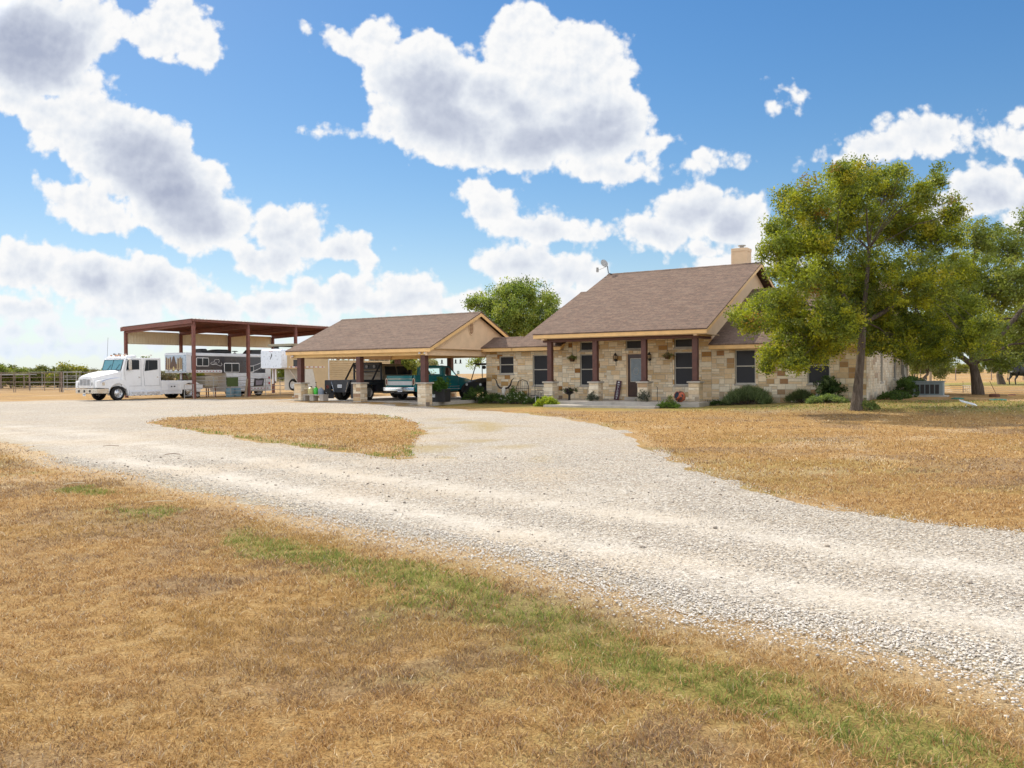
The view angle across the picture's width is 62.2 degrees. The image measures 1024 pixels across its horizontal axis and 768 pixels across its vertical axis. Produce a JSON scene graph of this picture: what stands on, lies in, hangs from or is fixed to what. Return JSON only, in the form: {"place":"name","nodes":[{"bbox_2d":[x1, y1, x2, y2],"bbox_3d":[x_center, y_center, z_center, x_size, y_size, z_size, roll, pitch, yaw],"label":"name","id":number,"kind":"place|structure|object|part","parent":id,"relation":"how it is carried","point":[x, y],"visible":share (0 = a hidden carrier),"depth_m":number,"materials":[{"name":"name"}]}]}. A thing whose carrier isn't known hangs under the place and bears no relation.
{"place":"outdoors","nodes":[
{"label":"outdoors","id":0,"kind":"place"},
{"bbox_2d":[0,369,1023,767],"bbox_3d":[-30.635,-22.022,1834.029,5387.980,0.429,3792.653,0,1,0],"label":"ground","id":1,"kind":"structure","parent":0,"point":[592,739],"depth_m":5.00,"materials":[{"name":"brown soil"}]},
{"bbox_2d":[0,373,13,391],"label":"pipe panel","id":2,"kind":"object","parent":1,"relation":"on","point":[9,377],"visible":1,"depth_m":89.04,"materials":[{"name":"grey metal"}]},
{"bbox_2d":[2,363,18,387],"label":"brush tree","id":3,"kind":"object","parent":1,"relation":"on","point":[7,383],"visible":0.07,"depth_m":126.56,"materials":[{"name":"green plant"}]},
{"bbox_2d":[0,372,28,388],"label":"pipe panel","id":4,"kind":"object","parent":1,"relation":"on","point":[8,372],"visible":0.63,"depth_m":105.56,"materials":[{"name":"grey metal"}]},
{"bbox_2d":[0,363,30,387],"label":"brush tree","id":5,"kind":"object","parent":1,"relation":"on","point":[20,369],"visible":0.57,"depth_m":122.42,"materials":[{"name":"green plant"}]},
{"bbox_2d":[0,374,36,388],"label":"corral shed","id":6,"kind":"structure","parent":1,"relation":"on","point":[16,374],"depth_m":118.64,"materials":[{"name":"grey metal"}]},
{"bbox_2d":[25,367,46,386],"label":"brush tree","id":7,"kind":"object","parent":1,"relation":"on","point":[39,373],"visible":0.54,"depth_m":129.69,"materials":[{"name":"green plant"}]},
{"bbox_2d":[15,373,59,391],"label":"pipe panel","id":8,"kind":"object","parent":1,"relation":"on","point":[44,381],"visible":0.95,"depth_m":88.44,"materials":[{"name":"grey metal"}]},
{"bbox_2d":[33,364,57,384],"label":"brush tree","id":9,"kind":"object","parent":1,"relation":"on","point":[45,368],"visible":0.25,"depth_m":133.60,"materials":[{"name":"green plant"}]},
{"bbox_2d":[30,371,79,388],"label":"pipe panel","id":10,"kind":"object","parent":1,"relation":"on","point":[54,380],"visible":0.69,"depth_m":101.97,"materials":[{"name":"grey metal"}]},
{"bbox_2d":[45,367,77,387],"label":"brush tree","id":11,"kind":"object","parent":1,"relation":"on","point":[66,375],"visible":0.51,"depth_m":126.22,"materials":[{"name":"green plant"}]},
{"bbox_2d":[60,372,62,391],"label":"corral gate post","id":12,"kind":"object","parent":1,"relation":"on","point":[61,379],"visible":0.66,"depth_m":87.92,"materials":[{"name":"metal"}]},
{"bbox_2d":[43,360,89,386],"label":"brush tree","id":13,"kind":"object","parent":1,"relation":"on","point":[84,369],"visible":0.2,"depth_m":131.40,"materials":[{"name":"green plant"}]},
{"bbox_2d":[64,373,79,386],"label":"brush tree","id":14,"kind":"object","parent":1,"relation":"on","point":[71,384],"visible":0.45,"depth_m":126.76,"materials":[{"name":"green plant"}]},
{"bbox_2d":[63,372,89,391],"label":"pipe panel","id":15,"kind":"object","parent":1,"relation":"on","point":[70,379],"visible":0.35,"depth_m":87.61,"materials":[{"name":"grey metal"}]},
{"bbox_2d":[161,371,178,379],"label":"brush tree","id":16,"kind":"object","parent":1,"relation":"on","point":[168,376],"visible":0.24,"depth_m":116.32,"materials":[{"name":"green plant"}]},
{"bbox_2d":[184,384,193,398],"bbox_3d":[-22.468,0.526,59.013,0.051,1.000,0.794,0,1,32],"label":"pipe panel","id":17,"kind":"object","parent":1,"relation":"on","point":[188,390],"visible":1,"depth_m":58.96,"materials":[{"name":"grey metal"}]},
{"bbox_2d":[183,373,196,381],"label":"brush tree","id":18,"kind":"object","parent":1,"relation":"on","point":[189,376],"visible":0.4,"depth_m":164.65,"materials":[{"name":"green plant"}]},
{"bbox_2d":[197,375,217,396],"bbox_3d":[-22.619,0.166,62.979,1.100,1.620,1.100,0,1,32],"label":"covered load","id":19,"kind":"object","parent":1,"relation":"on","point":[206,377],"visible":0.76,"depth_m":62.60,"materials":[{"name":"beige fabric"}]},
{"bbox_2d":[164,349,270,395],"bbox_3d":[-22.273,-0.856,64.647,2.684,3.625,7.820,0,1,32],"label":"horse trailer","id":20,"kind":"object","parent":1,"relation":"on","point":[221,364],"visible":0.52,"depth_m":63.88,"materials":[{"name":"silver metal"}]},
{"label":"window","id":21,"kind":"part","parent":20,"relation":"part of","materials":[{"name":"black glass"}]},
{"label":"window","id":22,"kind":"part","parent":20,"relation":"part of","materials":[{"name":"black glass"}]},
{"bbox_2d":[196,376,246,396],"bbox_3d":[-21.032,0.221,61.560,0.051,1.520,4.544,0,1,32],"label":"pipe panel","id":23,"kind":"object","parent":1,"relation":"on","point":[213,391],"visible":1,"depth_m":61.27,"materials":[{"name":"grey metal"}]},
{"bbox_2d":[226,377,237,386],"bbox_3d":[-20.554,-0.152,62.316,0.120,0.680,1.000,0,1,32],"label":"green blanket","id":24,"kind":"object","parent":23,"relation":"hanging from","point":[231,381],"visible":1,"depth_m":62.23,"materials":[{"name":"green fabric"}]},
{"bbox_2d":[226,388,233,396],"bbox_3d":[-21.071,0.628,63.368,0.600,0.660,0.594,0,1,32],"label":"blue barrel","id":25,"kind":"object","parent":1,"relation":"on","point":[228,390],"visible":0.74,"depth_m":63.14,"materials":[{"name":"blue plastic"}]},
{"bbox_2d":[120,318,339,398],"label":"steel canopy","id":26,"kind":"object","parent":1,"relation":"on","point":[239,333],"visible":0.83,"depth_m":66.32,"materials":[{"name":"brown metal"}]},
{"bbox_2d":[234,388,240,396],"bbox_3d":[-20.723,0.618,63.917,0.600,0.660,0.594,0,1,32],"label":"blue barrel","id":27,"kind":"object","parent":1,"relation":"on","point":[236,391],"visible":0.78,"depth_m":63.66,"materials":[{"name":"blue plastic"}]},
{"bbox_2d":[244,379,247,396],"bbox_3d":[-19.780,0.275,63.136,0.030,1.350,0.400,0,1,32],"label":"plank","id":28,"kind":"object","parent":1,"relation":"on","point":[245,393],"visible":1,"depth_m":63.14,"materials":[{"name":"brown wood"}]},
{"bbox_2d":[250,378,293,394],"bbox_3d":[-18.490,0.223,65.574,0.051,1.370,4.444,0,1,32],"label":"pipe panel","id":29,"kind":"object","parent":1,"relation":"on","point":[265,389],"visible":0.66,"depth_m":64.98,"materials":[{"name":"grey metal"}]},
{"bbox_2d":[254,378,263,385],"bbox_3d":[-19.174,-0.135,64.284,0.065,0.630,1.000,0,1,32],"label":"saddle pad","id":30,"kind":"object","parent":29,"relation":"attached to","point":[259,382],"visible":1,"depth_m":64.22,"materials":[{"name":"black fabric"}]},
{"bbox_2d":[271,369,284,382],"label":"brush tree","id":31,"kind":"object","parent":1,"relation":"on","point":[281,373],"visible":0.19,"depth_m":166.75,"materials":[{"name":"green plant"}]},
{"bbox_2d":[303,394,328,400],"bbox_3d":[-10.414,0.714,44.780,1.640,0.340,0.400,0,1,32],"label":"concrete block bench","id":32,"kind":"object","parent":1,"relation":"on","point":[313,397],"visible":1,"depth_m":44.60,"materials":[{"name":"grey concrete"}]},
{"bbox_2d":[308,386,313,393],"bbox_3d":[-10.654,0.334,44.961,0.360,0.420,0.360,0,1,32],"label":"jug","id":33,"kind":"object","parent":32,"relation":"on","point":[310,389],"visible":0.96,"depth_m":44.81,"materials":[{"name":"beige plastic"}]},
{"bbox_2d":[314,382,317,393],"bbox_3d":[-10.342,0.224,44.762,0.240,0.640,0.240,0,1,32],"label":"sprayer","id":34,"kind":"object","parent":32,"relation":"on","point":[315,390],"visible":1,"depth_m":44.66,"materials":[{"name":"green plastic"}]},
{"bbox_2d":[318,387,323,393],"bbox_3d":[-10.037,0.363,44.571,0.320,0.360,0.320,0,1,32],"label":"can","id":35,"kind":"object","parent":32,"relation":"on","point":[320,390],"visible":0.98,"depth_m":44.45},
{"bbox_2d":[261,343,389,396],"bbox_3d":[-13.198,-0.978,61.184,2.320,3.605,10.915,0,1,32],"label":"stock trailer","id":36,"kind":"object","parent":1,"relation":"on","point":[319,371],"visible":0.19,"depth_m":58.43,"materials":[{"name":"beige metal"}]},
{"bbox_2d":[285,311,509,405],"bbox_3d":[-5.648,-1.298,46.697,10.100,4.884,9.300,0,1,32],"label":"carport","id":37,"kind":"object","parent":1,"relation":"on","point":[424,339],"visible":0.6,"depth_m":43.69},
{"bbox_2d":[325,362,416,399],"bbox_3d":[-7.372,-0.184,47.433,2.480,2.025,6.431,0,1,32],"label":"flatbed pickup","id":38,"kind":"object","parent":37,"relation":"on","point":[376,374],"visible":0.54,"depth_m":46.01,"materials":[{"name":"grey metal"}]},
{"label":"window","id":39,"kind":"part","parent":38,"relation":"part of","materials":[{"name":"black glass"}]},
{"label":"window","id":40,"kind":"part","parent":38,"relation":"part of","materials":[{"name":"black glass"}]},
{"bbox_2d":[383,365,470,399],"bbox_3d":[-4.415,-0.098,46.178,2.360,1.834,5.614,0,1,32],"label":"classic pickup","id":41,"kind":"object","parent":37,"relation":"on","point":[402,387],"visible":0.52,"depth_m":45.17,"materials":[{"name":"teal paint"}]},
{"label":"rear window","id":42,"kind":"part","parent":41,"relation":"part of","materials":[{"name":"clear glass"}]},
{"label":"side window","id":43,"kind":"part","parent":41,"relation":"part of","materials":[{"name":"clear glass"}]},
{"bbox_2d":[432,376,451,401],"bbox_3d":[-3.525,0.223,41.465,1.234,1.292,1.083,0,1,1],"label":"potted fern","id":44,"kind":"object","parent":37,"relation":"on","point":[441,392],"visible":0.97,"depth_m":41.21,"materials":[{"name":"green plant"}]},
{"bbox_2d":[463,363,485,397],"bbox_3d":[-1.213,-0.183,46.785,1.560,1.934,3.240,0,1,32],"label":"utility buggy","id":45,"kind":"object","parent":37,"relation":"on","point":[481,382],"visible":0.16,"depth_m":45.66,"materials":[{"name":"black metal"}]},
{"bbox_2d":[390,359,419,374],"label":"round field tree","id":46,"kind":"object","parent":1,"relation":"on","point":[410,364],"visible":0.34,"depth_m":77.10,"materials":[{"name":"green plant"}]},
{"bbox_2d":[415,359,435,365],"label":"bare field tree","id":47,"kind":"object","parent":1,"relation":"on","point":[430,362],"visible":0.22,"depth_m":94.07,"materials":[{"name":"green plant"}]},
{"bbox_2d":[460,385,489,402],"bbox_3d":[-1.874,0.527,43.949,1.583,0.973,1.252,0,1,32],"label":"shrub","id":48,"kind":"object","parent":1,"relation":"on","point":[473,393],"visible":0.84,"depth_m":43.78,"materials":[{"name":"green plant"}]},
{"bbox_2d":[478,393,504,403],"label":"shrub","id":49,"kind":"object","parent":1,"relation":"on","point":[495,398],"visible":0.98,"depth_m":43.02,"materials":[{"name":"green plant"}]},
{"bbox_2d":[494,378,513,395],"bbox_3d":[-0.421,0.381,43.269,1.254,1.407,0.150,0,1,32],"label":"horned skull","id":50,"kind":"object","parent":1,"relation":"on","point":[503,390],"visible":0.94,"depth_m":43.22},
{"bbox_2d":[461,274,561,369],"bbox_3d":[0.118,-3.506,61.147,7.851,8.748,7.574,0,1,0],"label":"backyard tree","id":51,"kind":"object","parent":1,"relation":"on","point":[504,309],"visible":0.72,"depth_m":59.83,"materials":[{"name":"green plant"}]},
{"bbox_2d":[509,386,516,402],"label":"tall weed","id":52,"kind":"object","parent":1,"relation":"on","point":[512,389],"visible":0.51,"depth_m":43.10,"materials":[{"name":"green plant"}]},
{"bbox_2d":[501,391,531,403],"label":"flowering shrub","id":53,"kind":"object","parent":1,"relation":"on","point":[520,396],"visible":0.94,"depth_m":42.23,"materials":[{"name":"green plant"}]},
{"bbox_2d":[513,379,528,400],"bbox_3d":[0.444,0.376,42.766,0.731,1.216,0.414,0,1,32],"label":"arched garden seat","id":54,"kind":"object","parent":1,"relation":"on","point":[518,388],"visible":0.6,"depth_m":42.97,"materials":[{"name":"black metal"}]},
{"bbox_2d":[522,396,541,403],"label":"shrub","id":55,"kind":"object","parent":1,"relation":"on","point":[532,400],"visible":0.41,"depth_m":41.56,"materials":[{"name":"green plant"}]},
{"bbox_2d":[533,395,559,405],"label":"yellow green bush","id":56,"kind":"object","parent":1,"relation":"on","point":[549,400],"visible":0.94,"depth_m":39.16,"materials":[{"name":"green plant"}]},
{"bbox_2d":[655,399,680,407],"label":"weed tuft","id":57,"kind":"object","parent":1,"relation":"on","point":[674,404],"visible":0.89,"depth_m":36.11,"materials":[{"name":"green plant"}]},
{"bbox_2d":[665,394,673,406],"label":"cattail plant","id":58,"kind":"object","parent":1,"relation":"on","point":[669,398],"visible":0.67,"depth_m":36.45,"materials":[{"name":"green plant"}]},
{"bbox_2d":[481,245,908,408],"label":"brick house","id":59,"kind":"structure","parent":1,"relation":"on","point":[631,320],"depth_m":39.90,"materials":[{"name":"stone"}]},
{"bbox_2d":[498,356,514,374],"bbox_3d":[-0.267,-0.945,43.857,0.970,0.980,0.140,0,1,32],"label":"window","id":60,"kind":"structure","parent":59,"relation":"in","point":[506,362],"depth_m":43.89,"materials":[{"name":"glass"}]},
{"bbox_2d":[532,355,546,386],"bbox_3d":[1.468,-0.660,42.768,1.040,1.610,0.140,0,1,32],"label":"window","id":61,"kind":"structure","parent":59,"relation":"in","point":[539,361],"depth_m":42.85,"materials":[{"name":"glass"}]},
{"bbox_2d":[560,387,577,399],"bbox_3d":[2.742,0.436,40.741,0.731,0.678,0.741,-1,1,-26],"label":"purple planter","id":62,"kind":"object","parent":59,"relation":"on","point":[568,391],"visible":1,"depth_m":40.66,"materials":[{"name":"black metal"}]},
{"bbox_2d":[566,355,576,361],"bbox_3d":[2.916,-1.616,41.345,0.542,1.066,0.616,0,1,5],"label":"hanging basket","id":63,"kind":"object","parent":59,"relation":"hanging from","point":[571,358],"visible":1,"depth_m":41.22,"materials":[{"name":"green metal"}]},
{"bbox_2d":[579,342,591,351],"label":"window","id":64,"kind":"structure","parent":59,"relation":"in","point":[584,346],"depth_m":41.42,"materials":[{"name":"glass"}]},
{"bbox_2d":[579,354,592,386],"bbox_3d":[3.739,-0.651,41.325,1.010,1.590,0.140,0,1,32],"label":"window","id":65,"kind":"structure","parent":59,"relation":"in","point":[586,359],"depth_m":41.44,"materials":[{"name":"glass"}]},
{"bbox_2d":[586,391,599,400],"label":"succulent clump","id":66,"kind":"object","parent":59,"relation":"on","point":[591,397],"visible":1,"depth_m":38.98,"materials":[{"name":"green plant"}]},
{"bbox_2d":[596,260,610,273],"bbox_3d":[5.179,-6.554,47.567,0.893,0.871,0.266,0,1,13],"label":"satellite dish","id":67,"kind":"object","parent":59,"relation":"on","point":[604,263],"visible":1,"depth_m":47.53,"materials":[{"name":"white metal"}]},
{"bbox_2d":[614,380,621,399],"bbox_3d":[5.022,0.299,40.298,0.260,0.930,0.038,7,-4,32],"label":"welcome sign","id":68,"kind":"object","parent":59,"relation":"on","point":[617,390],"visible":0.99,"depth_m":40.28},
{"bbox_2d":[624,340,640,350],"bbox_3d":[5.800,-1.826,40.002,1.040,0.500,0.140,0,1,32],"label":"window","id":69,"kind":"structure","parent":59,"relation":"in","point":[631,345],"depth_m":40.07,"materials":[{"name":"glass"}]},
{"bbox_2d":[626,353,640,396],"bbox_3d":[5.846,-0.417,40.046,0.910,2.060,0.100,0,1,32],"label":"door","id":70,"kind":"structure","parent":59,"relation":"in","point":[633,360],"depth_m":40.12,"materials":[{"name":"red wood"}]},
{"bbox_2d":[634,389,651,401],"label":"succulent clump","id":71,"kind":"object","parent":59,"relation":"on","point":[642,396],"visible":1,"depth_m":37.64,"materials":[{"name":"green plant"}]},
{"bbox_2d":[663,350,675,358],"bbox_3d":[7.143,-1.628,38.663,0.578,1.045,0.563,0,1,32],"label":"hanging basket","id":72,"kind":"object","parent":59,"relation":"hanging from","point":[667,355],"visible":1,"depth_m":38.60,"materials":[{"name":"green metal"}]},
{"bbox_2d":[674,391,685,401],"bbox_3d":[7.274,0.550,36.690,0.435,0.490,0.490,24,-11,-27],"label":"terracotta pot","id":73,"kind":"object","parent":59,"relation":"on","point":[679,396],"visible":1,"depth_m":36.54,"materials":[{"name":"orange ceramic"}]},
{"bbox_2d":[673,352,691,386],"bbox_3d":[7.845,-0.672,38.727,1.000,1.590,0.140,0,1,32],"label":"window","id":74,"kind":"structure","parent":59,"relation":"in","point":[683,360],"depth_m":38.78,"materials":[{"name":"glass"}]},
{"bbox_2d":[673,338,691,348],"bbox_3d":[7.835,-1.837,38.711,1.000,0.500,0.140,0,1,32],"label":"window","id":75,"kind":"structure","parent":59,"relation":"in","point":[686,343],"depth_m":38.74,"materials":[{"name":"glass"}]},
{"bbox_2d":[734,349,756,384],"bbox_3d":[10.239,-0.722,37.206,1.000,1.570,0.140,0,1,32],"label":"window","id":76,"kind":"structure","parent":59,"relation":"in","point":[744,359],"depth_m":37.25,"materials":[{"name":"glass"}]},
{"bbox_2d":[806,356,829,384],"bbox_3d":[12.858,-0.723,35.548,1.000,1.570,0.140,0,1,32],"label":"window","id":77,"kind":"structure","parent":59,"relation":"in","point":[815,375],"depth_m":35.62,"materials":[{"name":"glass"}]},
{"bbox_2d":[901,359,905,388],"bbox_3d":[19.799,-0.621,42.843,0.140,2.400,0.900,0,1,32],"label":"electric meter","id":78,"kind":"object","parent":59,"relation":"attached to","point":[903,371],"visible":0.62,"depth_m":42.50,"materials":[{"name":"grey metal"}]},
{"bbox_2d":[706,399,733,405],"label":"weeds","id":79,"kind":"object","parent":1,"relation":"on","point":[713,402],"visible":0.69,"depth_m":37.07,"materials":[{"name":"green plant"}]},
{"bbox_2d":[720,384,775,404],"bbox_3d":[10.150,0.430,36.538,2.508,0.982,1.518,0,1,32],"label":"rosemary bush","id":80,"kind":"object","parent":1,"relation":"on","point":[747,393],"visible":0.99,"depth_m":36.30,"materials":[{"name":"green plant"}]},
{"bbox_2d":[782,388,815,402],"bbox_3d":[12.038,0.455,35.341,1.474,0.717,1.286,0,1,32],"label":"rosemary bush","id":81,"kind":"object","parent":1,"relation":"on","point":[799,395],"visible":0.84,"depth_m":35.16,"materials":[{"name":"green plant"}]},
{"bbox_2d":[805,393,848,403],"bbox_3d":[12.612,0.574,33.940,1.726,0.445,0.982,0,1,32],"label":"ground cover plant","id":82,"kind":"object","parent":1,"relation":"on","point":[834,398],"visible":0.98,"depth_m":33.78,"materials":[{"name":"green plant"}]},
{"bbox_2d":[813,374,847,401],"bbox_3d":[13.082,0.233,34.890,1.416,1.283,1.180,0,1,32],"label":"bush","id":83,"kind":"object","parent":1,"relation":"on","point":[831,385],"visible":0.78,"depth_m":34.74,"materials":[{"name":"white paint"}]},
{"bbox_2d":[722,153,1010,410],"bbox_3d":[12.574,-3.649,30.497,11.542,9.507,6.515,-1,1,-13],"label":"cedar elm tree","id":84,"kind":"object","parent":1,"relation":"on","point":[852,306],"visible":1,"depth_m":29.67,"materials":[{"name":"green plant"}]},
{"bbox_2d":[861,398,881,410],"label":"weed tuft","id":85,"kind":"object","parent":1,"relation":"on","point":[868,405],"visible":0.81,"depth_m":30.17,"materials":[{"name":"green plant"}]},
{"bbox_2d":[876,389,912,399],"bbox_3d":[16.469,0.440,36.503,1.315,0.459,4.152,0,1,32],"label":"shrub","id":86,"kind":"object","parent":1,"relation":"on","point":[896,395],"visible":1,"depth_m":35.47,"materials":[{"name":"green plant"}]},
{"bbox_2d":[890,374,925,396],"bbox_3d":[18.997,0.064,40.303,1.516,1.069,5.473,0,1,32],"label":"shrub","id":87,"kind":"object","parent":1,"relation":"on","point":[906,384],"visible":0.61,"depth_m":38.52,"materials":[{"name":"green plant"}]},
{"bbox_2d":[912,381,948,396],"bbox_3d":[19.055,0.243,38.743,1.550,0.770,0.950,0,1,32],"label":"air conditioner","id":88,"kind":"object","parent":1,"relation":"on","point":[931,388],"visible":0.69,"depth_m":38.41,"materials":[{"name":"black metal"}]},
{"bbox_2d":[909,353,955,380],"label":"mesquite tree","id":89,"kind":"object","parent":1,"relation":"on","point":[939,372],"visible":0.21,"depth_m":65.95,"materials":[{"name":"green plant"}]},
{"bbox_2d":[949,385,970,391],"bbox_3d":[23.327,0.229,42.235,0.799,0.541,4.243,-1,1,-35],"label":"wire fence","id":90,"kind":"object","parent":1,"relation":"on","point":[959,387],"visible":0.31,"depth_m":43.15,"materials":[{"name":"beige wood"}]},
{"bbox_2d":[953,361,969,373],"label":"brush tree","id":91,"kind":"object","parent":1,"relation":"on","point":[963,368],"visible":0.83,"depth_m":275.57,"materials":[{"name":"green plant"}]},
{"bbox_2d":[901,206,1023,394],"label":"live oak tree","id":92,"kind":"object","parent":1,"relation":"on","point":[1003,286],"visible":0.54,"depth_m":40.58,"materials":[{"name":"green plant"}]},
{"bbox_2d":[959,400,976,406],"bbox_3d":[16.106,0.686,29.960,0.536,0.267,0.336,0,1,14],"label":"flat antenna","id":93,"kind":"object","parent":1,"relation":"on","point":[972,404],"visible":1,"depth_m":29.89,"materials":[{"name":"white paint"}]},
{"bbox_2d":[914,368,1023,380],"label":"wire fence","id":94,"kind":"object","parent":1,"relation":"on","point":[955,371],"visible":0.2,"depth_m":92.54,"materials":[{"name":"metal"}]},
{"bbox_2d":[968,363,983,373],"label":"brush tree","id":95,"kind":"object","parent":1,"relation":"on","point":[981,369],"visible":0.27,"depth_m":292.75,"materials":[{"name":"green plant"}]},
{"bbox_2d":[968,314,1023,384],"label":"tree","id":96,"kind":"object","parent":1,"relation":"on","point":[1000,380],"visible":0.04,"depth_m":67.27,"materials":[{"name":"green plant"}]},
{"bbox_2d":[1007,365,1023,384],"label":"black cow","id":97,"kind":"object","parent":1,"relation":"on","point":[1017,373],"visible":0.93,"depth_m":64.40},
{"bbox_2d":[0,398,1023,724],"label":"driveway","id":98,"kind":"structure","parent":0,"point":[110,432],"depth_m":10.20,"materials":[{"name":"beige gravel"}]},
{"bbox_2d":[76,346,202,399],"bbox_3d":[-25.826,-1.068,59.039,2.760,4.256,8.349,0,1,32],"label":"crew cab truck","id":99,"kind":"object","parent":98,"relation":"on","point":[119,376],"visible":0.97,"depth_m":57.37,"materials":[{"name":"white paint"}]},
{"bbox_3d":[-25.577,-0.764,57.195,0.036,1.816,1.256,0,1,32],"label":"door","id":100,"kind":"part","parent":99,"relation":"part of","materials":[{"name":"white paint"}]},
{"bbox_3d":[-24.826,-0.786,58.419,0.036,1.816,1.246,0,1,32],"label":"door","id":101,"kind":"part","parent":99,"relation":"part of","materials":[{"name":"white paint"}]},
{"bbox_2d":[147,412,427,459],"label":"island","id":102,"kind":"structure","parent":98,"relation":"on","point":[215,422],"depth_m":25.30,"materials":[{"name":"brown plant"}]},
{"bbox_2d":[0,0,1023,373],"label":"sky","id":103,"kind":"structure","parent":0,"point":[308,162],"materials":[{"name":"blue"}]},
{"bbox_2d":[989,394,999,396],"bbox_3d":[21.371,0.501,37.571,0.440,0.150,0.429,0,1,0],"label":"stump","id":104,"kind":"object","parent":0,"point":[994,395],"visible":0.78,"depth_m":37.40,"materials":[{"name":"brown wood"}]}
]}

